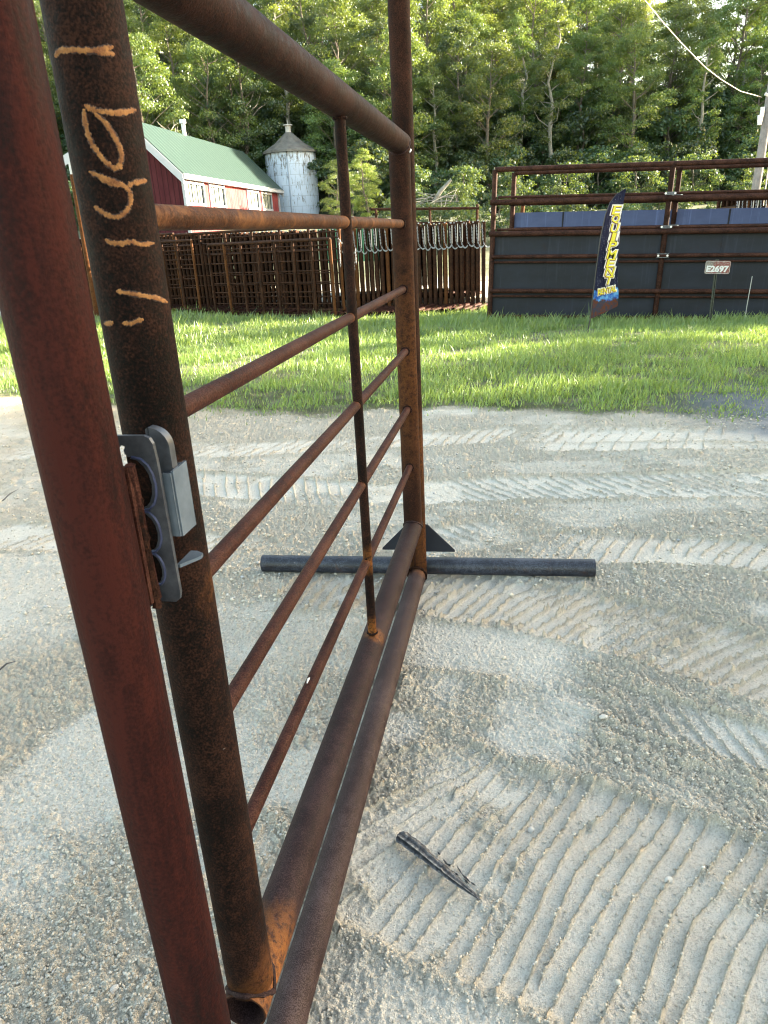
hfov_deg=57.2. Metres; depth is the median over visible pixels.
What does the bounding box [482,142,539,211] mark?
bush
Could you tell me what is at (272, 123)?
dark tree
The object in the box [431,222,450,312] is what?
corral panel
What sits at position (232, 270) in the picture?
corral panel
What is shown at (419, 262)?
corral panel
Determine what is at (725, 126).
bush
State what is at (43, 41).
broadleaf tree
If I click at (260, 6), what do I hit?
dark tree
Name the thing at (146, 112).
broadleaf tree
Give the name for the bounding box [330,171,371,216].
bush
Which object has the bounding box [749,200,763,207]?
corral panel
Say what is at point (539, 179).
bush
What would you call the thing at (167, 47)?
yellow green tree
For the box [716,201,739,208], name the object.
corral panel
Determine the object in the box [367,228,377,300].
corral panel
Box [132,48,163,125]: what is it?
broadleaf tree
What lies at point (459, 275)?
corral panel
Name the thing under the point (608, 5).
tall slender tree
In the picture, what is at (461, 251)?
corral panel
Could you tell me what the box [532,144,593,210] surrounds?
bush
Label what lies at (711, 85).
bush
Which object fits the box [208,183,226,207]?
window
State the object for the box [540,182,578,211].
bush
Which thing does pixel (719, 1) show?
sky
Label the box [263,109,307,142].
bush
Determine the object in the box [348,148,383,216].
yellow green tree
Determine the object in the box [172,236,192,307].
corral panel
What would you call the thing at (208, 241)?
corral panel
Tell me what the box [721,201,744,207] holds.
corral panel
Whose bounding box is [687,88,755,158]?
bush
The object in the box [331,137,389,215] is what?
bush
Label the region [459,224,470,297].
corral panel
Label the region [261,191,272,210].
window
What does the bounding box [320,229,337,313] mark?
corral panel
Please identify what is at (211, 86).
broadleaf tree
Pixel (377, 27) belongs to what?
dark tree
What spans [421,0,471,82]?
yellow green tree
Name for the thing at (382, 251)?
corral panel
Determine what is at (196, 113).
bush
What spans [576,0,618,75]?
broadleaf tree
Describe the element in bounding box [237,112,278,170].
bush
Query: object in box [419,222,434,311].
corral panel
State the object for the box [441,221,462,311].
corral panel
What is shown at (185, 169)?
barn
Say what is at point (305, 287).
corral panel
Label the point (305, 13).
broadleaf tree
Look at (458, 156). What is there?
bush
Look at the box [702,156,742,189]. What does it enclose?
bush
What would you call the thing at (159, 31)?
dark tree
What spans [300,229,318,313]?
corral panel
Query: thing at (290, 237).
corral panel
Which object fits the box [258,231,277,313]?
corral panel
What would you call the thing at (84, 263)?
corral panel
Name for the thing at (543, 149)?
bush
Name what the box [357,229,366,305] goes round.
corral panel
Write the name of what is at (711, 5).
broadleaf tree
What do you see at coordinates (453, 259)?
corral panel
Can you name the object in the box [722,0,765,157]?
tall slender tree
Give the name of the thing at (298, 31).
broadleaf tree
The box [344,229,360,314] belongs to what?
corral panel
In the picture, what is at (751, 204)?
corral panel
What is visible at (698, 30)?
broadleaf tree
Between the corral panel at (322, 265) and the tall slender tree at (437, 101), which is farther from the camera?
the tall slender tree at (437, 101)
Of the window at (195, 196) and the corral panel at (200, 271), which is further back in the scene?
the window at (195, 196)
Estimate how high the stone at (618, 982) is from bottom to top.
0.009 m
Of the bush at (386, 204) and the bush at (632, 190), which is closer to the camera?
the bush at (386, 204)
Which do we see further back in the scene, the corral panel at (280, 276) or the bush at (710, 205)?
the bush at (710, 205)
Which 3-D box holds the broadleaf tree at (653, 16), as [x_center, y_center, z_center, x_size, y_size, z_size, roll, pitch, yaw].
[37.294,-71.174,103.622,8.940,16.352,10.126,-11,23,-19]
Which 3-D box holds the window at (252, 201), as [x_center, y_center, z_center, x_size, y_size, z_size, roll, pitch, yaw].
[-9.420,-22.453,50.715,0.594,1.360,2.548,-3,22,0]
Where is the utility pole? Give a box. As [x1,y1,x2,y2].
[751,85,767,205]
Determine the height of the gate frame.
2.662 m
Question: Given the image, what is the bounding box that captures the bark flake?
[434,851,474,884]
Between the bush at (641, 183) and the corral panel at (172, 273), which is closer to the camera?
the corral panel at (172, 273)
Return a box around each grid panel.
[79,232,183,306]
[160,239,201,310]
[173,229,345,311]
[206,237,336,316]
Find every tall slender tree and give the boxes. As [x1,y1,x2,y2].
[262,0,301,133]
[416,54,456,202]
[503,12,542,148]
[526,1,579,190]
[603,0,640,103]
[608,0,648,81]
[616,0,656,82]
[671,22,730,185]
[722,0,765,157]
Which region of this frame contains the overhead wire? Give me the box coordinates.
[645,0,760,96]
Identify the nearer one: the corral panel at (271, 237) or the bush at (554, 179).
the corral panel at (271, 237)
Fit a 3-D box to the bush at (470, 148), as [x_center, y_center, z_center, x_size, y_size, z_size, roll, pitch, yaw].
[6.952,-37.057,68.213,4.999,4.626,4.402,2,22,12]
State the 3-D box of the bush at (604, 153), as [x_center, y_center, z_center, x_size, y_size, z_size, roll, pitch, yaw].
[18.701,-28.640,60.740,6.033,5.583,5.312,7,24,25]
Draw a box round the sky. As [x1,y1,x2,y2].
[136,0,767,90]
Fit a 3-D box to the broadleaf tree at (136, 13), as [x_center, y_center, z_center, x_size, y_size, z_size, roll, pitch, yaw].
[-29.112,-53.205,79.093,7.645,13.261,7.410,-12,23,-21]
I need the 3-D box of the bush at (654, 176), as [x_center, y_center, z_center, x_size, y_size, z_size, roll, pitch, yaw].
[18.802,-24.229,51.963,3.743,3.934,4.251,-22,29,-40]
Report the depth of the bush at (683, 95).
71.14 m
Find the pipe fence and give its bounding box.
[371,204,478,268]
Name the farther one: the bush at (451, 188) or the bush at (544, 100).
the bush at (544, 100)
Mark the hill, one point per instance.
(323, 194)
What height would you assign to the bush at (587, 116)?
7.022 m
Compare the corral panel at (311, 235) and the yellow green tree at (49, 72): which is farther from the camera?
the yellow green tree at (49, 72)
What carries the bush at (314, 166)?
on the hill
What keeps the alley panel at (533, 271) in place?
on the ground at (34, 676)
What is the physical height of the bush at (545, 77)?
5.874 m
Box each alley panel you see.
[487,161,675,319]
[509,166,682,230]
[652,158,767,318]
[670,163,767,228]
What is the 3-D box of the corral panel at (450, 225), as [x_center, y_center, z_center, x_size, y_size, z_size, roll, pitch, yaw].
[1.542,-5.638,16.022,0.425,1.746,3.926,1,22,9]
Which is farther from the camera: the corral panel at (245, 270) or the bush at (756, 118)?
the bush at (756, 118)
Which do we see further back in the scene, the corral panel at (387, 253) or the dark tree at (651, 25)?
the dark tree at (651, 25)
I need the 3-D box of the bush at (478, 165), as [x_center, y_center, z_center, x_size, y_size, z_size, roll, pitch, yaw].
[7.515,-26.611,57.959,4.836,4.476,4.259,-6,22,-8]
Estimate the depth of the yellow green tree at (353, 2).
73.72 m
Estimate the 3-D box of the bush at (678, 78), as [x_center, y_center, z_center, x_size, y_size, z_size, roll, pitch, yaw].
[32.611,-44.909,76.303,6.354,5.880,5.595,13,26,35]
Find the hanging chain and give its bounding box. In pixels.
[338,238,356,266]
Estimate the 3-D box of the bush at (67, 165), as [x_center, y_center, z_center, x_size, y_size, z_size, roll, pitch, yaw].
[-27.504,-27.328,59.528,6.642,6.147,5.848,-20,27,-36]
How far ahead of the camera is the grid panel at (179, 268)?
16.43 m
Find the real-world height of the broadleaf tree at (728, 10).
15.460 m
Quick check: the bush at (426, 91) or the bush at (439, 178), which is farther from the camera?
the bush at (426, 91)
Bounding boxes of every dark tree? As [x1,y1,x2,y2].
[130,7,187,86]
[139,6,184,62]
[191,52,285,172]
[255,2,315,55]
[271,0,356,143]
[349,16,422,177]
[411,0,449,89]
[419,16,499,166]
[613,0,657,74]
[704,0,767,88]
[738,2,767,91]
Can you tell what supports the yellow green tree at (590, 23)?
on the hill
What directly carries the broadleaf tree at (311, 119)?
on the hill
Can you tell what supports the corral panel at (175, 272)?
on the ground at (34, 676)
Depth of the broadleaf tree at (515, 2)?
86.56 m
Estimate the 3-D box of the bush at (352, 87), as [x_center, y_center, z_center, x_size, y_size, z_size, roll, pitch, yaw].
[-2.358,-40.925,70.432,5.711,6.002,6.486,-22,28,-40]
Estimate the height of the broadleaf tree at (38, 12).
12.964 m
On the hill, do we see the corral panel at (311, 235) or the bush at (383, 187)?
the bush at (383, 187)
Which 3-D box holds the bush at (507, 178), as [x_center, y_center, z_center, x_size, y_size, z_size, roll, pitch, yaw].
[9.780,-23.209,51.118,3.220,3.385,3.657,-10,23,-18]
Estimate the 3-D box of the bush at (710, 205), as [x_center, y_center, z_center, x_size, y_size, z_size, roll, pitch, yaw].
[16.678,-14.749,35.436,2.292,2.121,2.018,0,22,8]
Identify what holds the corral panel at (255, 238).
on the ground at (34, 676)
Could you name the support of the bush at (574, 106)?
on the hill
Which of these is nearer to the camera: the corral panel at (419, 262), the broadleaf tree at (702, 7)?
the corral panel at (419, 262)
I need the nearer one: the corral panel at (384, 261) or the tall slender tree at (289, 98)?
the corral panel at (384, 261)
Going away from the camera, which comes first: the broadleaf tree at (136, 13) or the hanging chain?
the hanging chain
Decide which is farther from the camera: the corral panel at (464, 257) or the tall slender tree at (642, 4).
the tall slender tree at (642, 4)
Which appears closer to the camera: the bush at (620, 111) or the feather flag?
the feather flag
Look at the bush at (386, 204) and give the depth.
33.70 m
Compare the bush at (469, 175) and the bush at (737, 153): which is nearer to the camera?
the bush at (469, 175)
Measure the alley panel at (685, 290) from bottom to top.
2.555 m
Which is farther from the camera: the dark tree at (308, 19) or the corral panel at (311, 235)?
the dark tree at (308, 19)
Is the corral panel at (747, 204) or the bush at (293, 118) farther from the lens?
the bush at (293, 118)
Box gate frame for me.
[0,0,595,1023]
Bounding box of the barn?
[63,119,283,233]
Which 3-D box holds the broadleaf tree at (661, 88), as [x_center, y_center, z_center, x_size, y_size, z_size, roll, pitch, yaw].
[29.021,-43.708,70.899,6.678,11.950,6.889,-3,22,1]
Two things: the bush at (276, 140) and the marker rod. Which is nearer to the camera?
the marker rod
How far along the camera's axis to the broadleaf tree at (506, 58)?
57.59 m
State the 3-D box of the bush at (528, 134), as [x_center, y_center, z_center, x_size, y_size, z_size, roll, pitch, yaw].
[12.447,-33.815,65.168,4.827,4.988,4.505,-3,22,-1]
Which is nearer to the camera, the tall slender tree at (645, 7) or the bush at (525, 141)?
the bush at (525, 141)
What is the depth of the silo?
57.97 m
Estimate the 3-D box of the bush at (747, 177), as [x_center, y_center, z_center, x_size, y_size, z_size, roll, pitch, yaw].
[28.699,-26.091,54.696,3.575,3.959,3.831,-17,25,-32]
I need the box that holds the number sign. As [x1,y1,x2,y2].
[704,259,730,319]
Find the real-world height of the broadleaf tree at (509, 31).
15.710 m
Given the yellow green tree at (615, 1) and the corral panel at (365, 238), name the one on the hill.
the yellow green tree at (615, 1)
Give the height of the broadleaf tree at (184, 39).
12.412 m
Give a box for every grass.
[0,306,767,427]
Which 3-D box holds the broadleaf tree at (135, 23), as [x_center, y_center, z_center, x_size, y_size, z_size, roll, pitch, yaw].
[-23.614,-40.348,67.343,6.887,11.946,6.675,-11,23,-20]
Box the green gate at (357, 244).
[318,228,378,262]
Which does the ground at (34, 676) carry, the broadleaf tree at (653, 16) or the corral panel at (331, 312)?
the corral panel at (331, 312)
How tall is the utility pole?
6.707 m
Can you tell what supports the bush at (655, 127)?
on the hill
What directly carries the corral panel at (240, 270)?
on the ground at (34, 676)
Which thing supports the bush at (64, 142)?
on the hill
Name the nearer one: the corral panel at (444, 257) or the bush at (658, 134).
the corral panel at (444, 257)
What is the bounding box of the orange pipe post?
[68,162,98,315]
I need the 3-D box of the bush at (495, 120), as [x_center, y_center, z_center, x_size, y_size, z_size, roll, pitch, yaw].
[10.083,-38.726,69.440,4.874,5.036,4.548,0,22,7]
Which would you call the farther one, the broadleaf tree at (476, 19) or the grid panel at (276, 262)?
the broadleaf tree at (476, 19)
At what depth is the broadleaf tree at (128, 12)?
69.03 m
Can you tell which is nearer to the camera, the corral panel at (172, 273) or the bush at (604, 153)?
the corral panel at (172, 273)
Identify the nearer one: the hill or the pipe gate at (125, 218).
the pipe gate at (125, 218)
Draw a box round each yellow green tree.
[41,42,62,131]
[138,15,208,140]
[178,28,227,92]
[332,0,368,81]
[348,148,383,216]
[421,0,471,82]
[455,0,508,122]
[462,0,511,94]
[516,0,579,119]
[550,0,597,77]
[584,0,624,60]
[733,0,767,93]
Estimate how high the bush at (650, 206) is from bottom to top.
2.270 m
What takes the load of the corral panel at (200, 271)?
on the ground at (34, 676)
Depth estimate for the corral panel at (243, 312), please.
16.42 m
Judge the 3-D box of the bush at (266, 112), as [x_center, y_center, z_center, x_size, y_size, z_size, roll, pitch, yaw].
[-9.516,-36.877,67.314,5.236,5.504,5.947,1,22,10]
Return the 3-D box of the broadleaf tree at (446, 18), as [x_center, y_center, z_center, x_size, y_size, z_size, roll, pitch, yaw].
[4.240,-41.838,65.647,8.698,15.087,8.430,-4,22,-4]
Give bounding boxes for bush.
[53,94,63,145]
[56,115,65,151]
[60,134,70,181]
[62,147,73,198]
[65,166,77,222]
[68,180,78,230]
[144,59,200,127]
[146,95,191,136]
[179,106,224,141]
[197,120,230,141]
[220,132,267,171]
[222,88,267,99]
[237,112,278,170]
[257,94,307,143]
[257,136,319,182]
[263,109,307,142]
[300,110,347,134]
[307,144,338,206]
[309,131,335,183]
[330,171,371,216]
[331,91,391,167]
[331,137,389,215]
[347,133,415,205]
[348,68,381,128]
[369,61,434,119]
[378,198,390,218]
[384,176,422,211]
[387,121,453,198]
[388,165,434,215]
[389,183,426,221]
[390,113,444,172]
[413,88,433,137]
[416,202,450,242]
[419,168,455,211]
[422,116,469,168]
[436,163,487,213]
[436,181,476,223]
[439,101,475,150]
[442,200,490,247]
[444,56,498,96]
[446,150,492,196]
[447,159,503,213]
[450,102,509,173]
[473,188,521,241]
[475,93,505,138]
[476,135,539,193]
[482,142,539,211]
[490,77,517,122]
[497,172,540,211]
[499,95,549,145]
[499,190,530,225]
[503,116,544,166]
[519,62,560,104]
[522,175,554,211]
[524,135,565,182]
[525,85,577,144]
[528,205,557,211]
[532,98,582,157]
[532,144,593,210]
[537,160,593,210]
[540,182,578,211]
[550,204,597,211]
[552,101,615,180]
[560,80,610,128]
[567,144,636,209]
[578,89,630,156]
[602,143,667,192]
[605,98,651,152]
[605,154,667,207]
[606,78,638,139]
[610,144,655,191]
[615,187,641,209]
[622,203,639,209]
[633,107,715,179]
[636,90,694,152]
[637,138,703,191]
[638,105,675,144]
[640,203,665,209]
[661,77,709,136]
[662,69,708,100]
[663,132,728,203]
[666,152,724,205]
[666,185,693,208]
[671,114,744,180]
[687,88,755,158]
[697,201,721,208]
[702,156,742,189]
[709,81,723,112]
[719,129,767,189]
[721,91,764,148]
[724,151,767,189]
[732,86,766,140]
[733,134,765,183]
[734,180,764,203]
[741,144,767,184]
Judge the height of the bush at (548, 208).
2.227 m
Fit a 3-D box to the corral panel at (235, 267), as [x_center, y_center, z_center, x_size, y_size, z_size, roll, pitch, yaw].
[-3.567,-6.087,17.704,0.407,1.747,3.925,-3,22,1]
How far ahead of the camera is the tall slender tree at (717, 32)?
60.51 m
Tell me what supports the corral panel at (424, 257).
on the ground at (34, 676)
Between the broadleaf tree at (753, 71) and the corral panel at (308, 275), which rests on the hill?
the broadleaf tree at (753, 71)
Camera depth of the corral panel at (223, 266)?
16.78 m
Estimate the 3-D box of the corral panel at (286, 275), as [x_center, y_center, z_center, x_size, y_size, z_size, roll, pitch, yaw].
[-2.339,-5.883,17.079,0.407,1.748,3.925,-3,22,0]
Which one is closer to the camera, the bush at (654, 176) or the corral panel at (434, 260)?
the corral panel at (434, 260)
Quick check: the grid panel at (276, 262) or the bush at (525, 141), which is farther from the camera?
the bush at (525, 141)
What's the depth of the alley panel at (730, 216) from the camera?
12.73 m
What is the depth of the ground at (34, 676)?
2.39 m
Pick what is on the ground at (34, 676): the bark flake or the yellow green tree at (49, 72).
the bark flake
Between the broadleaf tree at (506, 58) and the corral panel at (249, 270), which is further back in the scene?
the broadleaf tree at (506, 58)
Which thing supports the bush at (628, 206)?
on the ground at (34, 676)
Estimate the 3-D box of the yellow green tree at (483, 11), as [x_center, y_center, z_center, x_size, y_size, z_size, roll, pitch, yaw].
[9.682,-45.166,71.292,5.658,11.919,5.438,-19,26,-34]
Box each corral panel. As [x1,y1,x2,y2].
[80,241,91,299]
[161,236,189,305]
[165,235,193,305]
[169,235,193,306]
[171,236,197,309]
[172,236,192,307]
[173,236,200,309]
[177,236,205,311]
[182,235,208,311]
[186,235,220,311]
[190,235,224,312]
[194,235,223,312]
[197,234,222,312]
[202,234,226,312]
[206,234,227,312]
[210,234,237,312]
[218,233,241,312]
[222,233,242,313]
[226,232,250,312]
[231,232,257,313]
[236,232,255,314]
[240,232,263,314]
[245,232,267,313]
[249,232,272,313]
[253,231,276,313]
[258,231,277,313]
[262,231,281,314]
[267,231,284,313]
[273,230,291,313]
[277,231,294,313]
[282,229,299,313]
[286,229,304,313]
[292,230,308,313]
[296,230,312,313]
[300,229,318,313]
[305,229,322,313]
[310,229,326,313]
[319,229,332,311]
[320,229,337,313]
[326,229,341,313]
[328,229,346,313]
[336,231,345,297]
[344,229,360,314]
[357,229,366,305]
[363,229,372,302]
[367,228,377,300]
[368,228,382,313]
[369,228,388,314]
[371,228,381,300]
[374,228,393,314]
[376,228,386,298]
[380,228,394,314]
[417,223,425,306]
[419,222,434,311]
[419,223,430,307]
[420,223,440,313]
[421,227,428,294]
[422,226,428,297]
[425,223,446,312]
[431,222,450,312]
[436,222,457,312]
[437,223,453,297]
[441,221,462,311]
[443,222,454,296]
[446,221,467,311]
[448,254,459,297]
[452,220,474,310]
[454,222,465,296]
[457,221,479,311]
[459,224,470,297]
[462,220,483,311]
[467,220,489,310]
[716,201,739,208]
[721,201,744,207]
[725,201,749,207]
[729,200,754,207]
[734,200,758,207]
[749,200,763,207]
[754,200,767,207]
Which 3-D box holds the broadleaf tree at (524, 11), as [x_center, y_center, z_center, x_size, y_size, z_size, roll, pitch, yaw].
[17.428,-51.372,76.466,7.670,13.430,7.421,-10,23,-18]
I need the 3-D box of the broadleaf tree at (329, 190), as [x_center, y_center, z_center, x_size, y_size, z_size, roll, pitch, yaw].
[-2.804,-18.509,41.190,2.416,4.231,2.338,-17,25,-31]
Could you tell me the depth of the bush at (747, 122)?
69.47 m
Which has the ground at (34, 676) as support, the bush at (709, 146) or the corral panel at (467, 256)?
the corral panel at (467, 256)
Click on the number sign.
(716, 267)
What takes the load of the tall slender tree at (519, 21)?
on the hill
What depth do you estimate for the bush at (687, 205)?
44.83 m
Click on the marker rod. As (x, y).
(748, 295)
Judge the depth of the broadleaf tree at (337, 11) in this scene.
59.52 m
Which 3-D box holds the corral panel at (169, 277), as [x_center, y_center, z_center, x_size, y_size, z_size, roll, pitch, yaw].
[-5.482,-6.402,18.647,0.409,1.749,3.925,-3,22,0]
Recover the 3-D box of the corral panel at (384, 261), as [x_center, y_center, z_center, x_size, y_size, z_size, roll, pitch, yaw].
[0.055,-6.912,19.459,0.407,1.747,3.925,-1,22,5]
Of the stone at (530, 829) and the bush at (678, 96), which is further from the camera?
the bush at (678, 96)
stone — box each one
[109,984,118,992]
[527,826,534,832]
[599,714,607,718]
[615,979,620,985]
[664,876,672,882]
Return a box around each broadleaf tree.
[33,0,48,67]
[33,0,60,122]
[37,4,48,58]
[44,55,67,152]
[123,0,179,107]
[125,1,151,31]
[126,16,170,123]
[128,31,191,133]
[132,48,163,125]
[133,64,159,125]
[162,21,201,87]
[166,36,261,155]
[185,36,267,124]
[187,42,277,162]
[215,60,282,160]
[246,0,272,10]
[250,0,289,97]
[282,0,365,67]
[289,0,326,58]
[292,0,380,158]
[296,0,358,60]
[300,56,366,189]
[318,159,355,214]
[339,0,391,118]
[361,17,451,183]
[363,0,422,95]
[373,0,439,75]
[410,0,469,123]
[414,0,459,75]
[432,1,503,128]
[447,29,536,188]
[472,0,521,77]
[484,0,523,64]
[490,0,537,72]
[499,0,575,114]
[509,0,566,59]
[509,0,577,80]
[547,0,618,111]
[547,26,614,162]
[551,0,610,92]
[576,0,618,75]
[577,0,667,141]
[585,22,680,187]
[613,0,671,67]
[632,0,664,81]
[633,0,713,153]
[639,6,707,141]
[657,0,726,81]
[659,0,734,109]
[684,0,767,143]
[718,49,767,180]
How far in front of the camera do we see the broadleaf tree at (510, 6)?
82.13 m
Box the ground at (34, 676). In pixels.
[0,202,767,1023]
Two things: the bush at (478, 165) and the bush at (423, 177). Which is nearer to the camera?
the bush at (423, 177)
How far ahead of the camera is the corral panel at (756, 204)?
15.89 m
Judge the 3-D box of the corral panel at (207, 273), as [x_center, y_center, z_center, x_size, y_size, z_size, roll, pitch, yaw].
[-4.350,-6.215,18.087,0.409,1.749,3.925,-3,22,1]
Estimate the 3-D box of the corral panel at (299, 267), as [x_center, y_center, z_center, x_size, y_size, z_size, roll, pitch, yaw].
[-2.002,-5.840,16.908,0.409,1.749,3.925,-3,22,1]
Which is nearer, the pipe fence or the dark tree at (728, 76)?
the pipe fence
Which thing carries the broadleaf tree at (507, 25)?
on the hill
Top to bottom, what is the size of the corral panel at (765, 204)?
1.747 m
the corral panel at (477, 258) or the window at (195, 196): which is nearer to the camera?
the corral panel at (477, 258)
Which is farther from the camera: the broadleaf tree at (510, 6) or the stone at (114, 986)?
the broadleaf tree at (510, 6)
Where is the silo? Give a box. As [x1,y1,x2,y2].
[262,122,319,213]
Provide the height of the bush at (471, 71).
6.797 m
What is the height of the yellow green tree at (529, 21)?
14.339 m
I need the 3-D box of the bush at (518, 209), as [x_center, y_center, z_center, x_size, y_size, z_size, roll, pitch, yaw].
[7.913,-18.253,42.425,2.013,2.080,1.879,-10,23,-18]
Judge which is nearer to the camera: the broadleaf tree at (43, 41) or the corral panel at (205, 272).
the corral panel at (205, 272)
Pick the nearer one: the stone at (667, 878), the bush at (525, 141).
the stone at (667, 878)
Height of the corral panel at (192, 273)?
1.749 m
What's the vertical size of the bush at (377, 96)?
7.286 m
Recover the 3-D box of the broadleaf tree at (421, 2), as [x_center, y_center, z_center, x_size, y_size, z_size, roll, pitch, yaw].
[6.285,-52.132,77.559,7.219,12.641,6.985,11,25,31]
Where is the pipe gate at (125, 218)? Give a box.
[39,0,422,1023]
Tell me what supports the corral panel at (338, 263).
on the ground at (34, 676)
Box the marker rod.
[745,276,752,315]
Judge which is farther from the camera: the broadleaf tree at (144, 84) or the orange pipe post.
the broadleaf tree at (144, 84)
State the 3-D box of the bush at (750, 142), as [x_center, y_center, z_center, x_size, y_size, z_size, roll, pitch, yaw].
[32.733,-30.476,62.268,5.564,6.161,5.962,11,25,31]
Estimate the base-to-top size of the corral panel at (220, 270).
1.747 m
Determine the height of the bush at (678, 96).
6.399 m
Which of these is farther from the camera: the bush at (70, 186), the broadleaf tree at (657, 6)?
the broadleaf tree at (657, 6)
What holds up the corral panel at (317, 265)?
on the ground at (34, 676)
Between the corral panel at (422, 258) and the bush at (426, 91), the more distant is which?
the bush at (426, 91)
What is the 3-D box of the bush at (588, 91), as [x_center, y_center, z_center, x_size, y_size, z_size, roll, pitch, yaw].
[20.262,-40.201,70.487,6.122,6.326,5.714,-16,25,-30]
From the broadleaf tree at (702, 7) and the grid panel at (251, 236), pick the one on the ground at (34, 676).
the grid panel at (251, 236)
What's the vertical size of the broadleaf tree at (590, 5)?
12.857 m
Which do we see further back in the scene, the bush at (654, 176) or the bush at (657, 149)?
the bush at (657, 149)
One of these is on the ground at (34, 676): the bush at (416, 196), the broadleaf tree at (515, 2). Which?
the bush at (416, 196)
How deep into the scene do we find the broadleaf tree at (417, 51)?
55.72 m
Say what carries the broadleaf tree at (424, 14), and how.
on the hill
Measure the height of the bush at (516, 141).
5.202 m
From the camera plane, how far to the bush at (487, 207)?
34.86 m
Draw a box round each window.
[185,180,206,206]
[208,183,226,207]
[246,189,260,209]
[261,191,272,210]
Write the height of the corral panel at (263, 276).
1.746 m
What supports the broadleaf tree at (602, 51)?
on the hill
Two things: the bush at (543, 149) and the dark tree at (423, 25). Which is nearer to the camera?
the bush at (543, 149)
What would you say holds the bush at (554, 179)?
on the ground at (34, 676)
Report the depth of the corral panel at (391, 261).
15.27 m
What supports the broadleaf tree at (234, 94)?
on the hill
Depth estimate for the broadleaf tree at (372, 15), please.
64.62 m
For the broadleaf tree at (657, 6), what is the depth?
84.89 m
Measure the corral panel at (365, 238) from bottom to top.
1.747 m
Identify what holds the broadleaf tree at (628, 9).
on the hill
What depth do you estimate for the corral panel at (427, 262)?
21.07 m
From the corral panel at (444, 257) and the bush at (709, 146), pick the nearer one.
the corral panel at (444, 257)
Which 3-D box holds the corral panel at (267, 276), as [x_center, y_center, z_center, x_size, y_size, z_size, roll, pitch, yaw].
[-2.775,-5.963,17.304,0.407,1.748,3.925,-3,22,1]
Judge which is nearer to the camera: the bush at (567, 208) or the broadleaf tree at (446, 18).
the bush at (567, 208)
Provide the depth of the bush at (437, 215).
35.25 m
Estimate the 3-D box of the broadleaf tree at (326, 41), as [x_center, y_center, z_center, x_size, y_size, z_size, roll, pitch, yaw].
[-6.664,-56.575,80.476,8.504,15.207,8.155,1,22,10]
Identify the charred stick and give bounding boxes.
[396,831,480,899]
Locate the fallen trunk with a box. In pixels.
[416,179,458,206]
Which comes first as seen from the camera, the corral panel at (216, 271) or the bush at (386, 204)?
the corral panel at (216, 271)
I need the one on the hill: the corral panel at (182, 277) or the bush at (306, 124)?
the bush at (306, 124)
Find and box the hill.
[45,47,762,227]
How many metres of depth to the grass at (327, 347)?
8.33 m
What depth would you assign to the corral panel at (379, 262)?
18.39 m
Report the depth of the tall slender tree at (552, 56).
59.60 m
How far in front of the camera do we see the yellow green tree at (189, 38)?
68.77 m
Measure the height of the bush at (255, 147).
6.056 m
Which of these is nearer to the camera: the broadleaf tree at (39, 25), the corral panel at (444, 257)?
the corral panel at (444, 257)
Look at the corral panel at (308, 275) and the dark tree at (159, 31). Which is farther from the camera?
the dark tree at (159, 31)
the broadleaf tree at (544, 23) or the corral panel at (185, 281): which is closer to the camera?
the corral panel at (185, 281)
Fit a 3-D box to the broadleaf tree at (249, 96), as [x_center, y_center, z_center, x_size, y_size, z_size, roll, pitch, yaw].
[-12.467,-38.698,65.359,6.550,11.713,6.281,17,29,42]
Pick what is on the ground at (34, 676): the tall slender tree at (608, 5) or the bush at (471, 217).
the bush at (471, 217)
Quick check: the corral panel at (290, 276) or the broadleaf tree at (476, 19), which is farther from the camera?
the broadleaf tree at (476, 19)
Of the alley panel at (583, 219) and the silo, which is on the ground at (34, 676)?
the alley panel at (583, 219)
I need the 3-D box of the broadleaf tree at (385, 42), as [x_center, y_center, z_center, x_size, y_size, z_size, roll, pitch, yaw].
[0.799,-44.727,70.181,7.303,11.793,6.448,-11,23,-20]
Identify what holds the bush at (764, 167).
on the hill
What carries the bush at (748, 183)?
on the ground at (34, 676)
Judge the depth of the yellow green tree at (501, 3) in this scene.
75.70 m
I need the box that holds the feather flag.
[587,189,625,332]
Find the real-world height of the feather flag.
2.005 m
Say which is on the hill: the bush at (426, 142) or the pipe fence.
the bush at (426, 142)
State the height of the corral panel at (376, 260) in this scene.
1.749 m
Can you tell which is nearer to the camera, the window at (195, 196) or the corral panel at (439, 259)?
the corral panel at (439, 259)
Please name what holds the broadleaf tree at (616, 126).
on the hill
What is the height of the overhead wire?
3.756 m
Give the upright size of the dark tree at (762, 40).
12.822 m
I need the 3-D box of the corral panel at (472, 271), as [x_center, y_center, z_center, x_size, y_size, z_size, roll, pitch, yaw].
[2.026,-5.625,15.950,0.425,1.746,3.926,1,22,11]
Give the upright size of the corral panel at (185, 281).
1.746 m
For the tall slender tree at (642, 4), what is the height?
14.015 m
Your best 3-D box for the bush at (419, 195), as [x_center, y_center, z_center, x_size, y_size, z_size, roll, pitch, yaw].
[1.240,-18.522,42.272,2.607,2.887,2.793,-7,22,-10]
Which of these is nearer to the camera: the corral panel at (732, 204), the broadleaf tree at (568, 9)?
the corral panel at (732, 204)
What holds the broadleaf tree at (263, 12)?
on the hill
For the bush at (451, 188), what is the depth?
42.95 m
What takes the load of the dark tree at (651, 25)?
on the hill
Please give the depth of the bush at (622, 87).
69.51 m
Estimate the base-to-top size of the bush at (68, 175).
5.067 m
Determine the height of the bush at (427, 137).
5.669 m
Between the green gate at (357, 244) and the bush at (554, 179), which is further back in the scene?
the bush at (554, 179)

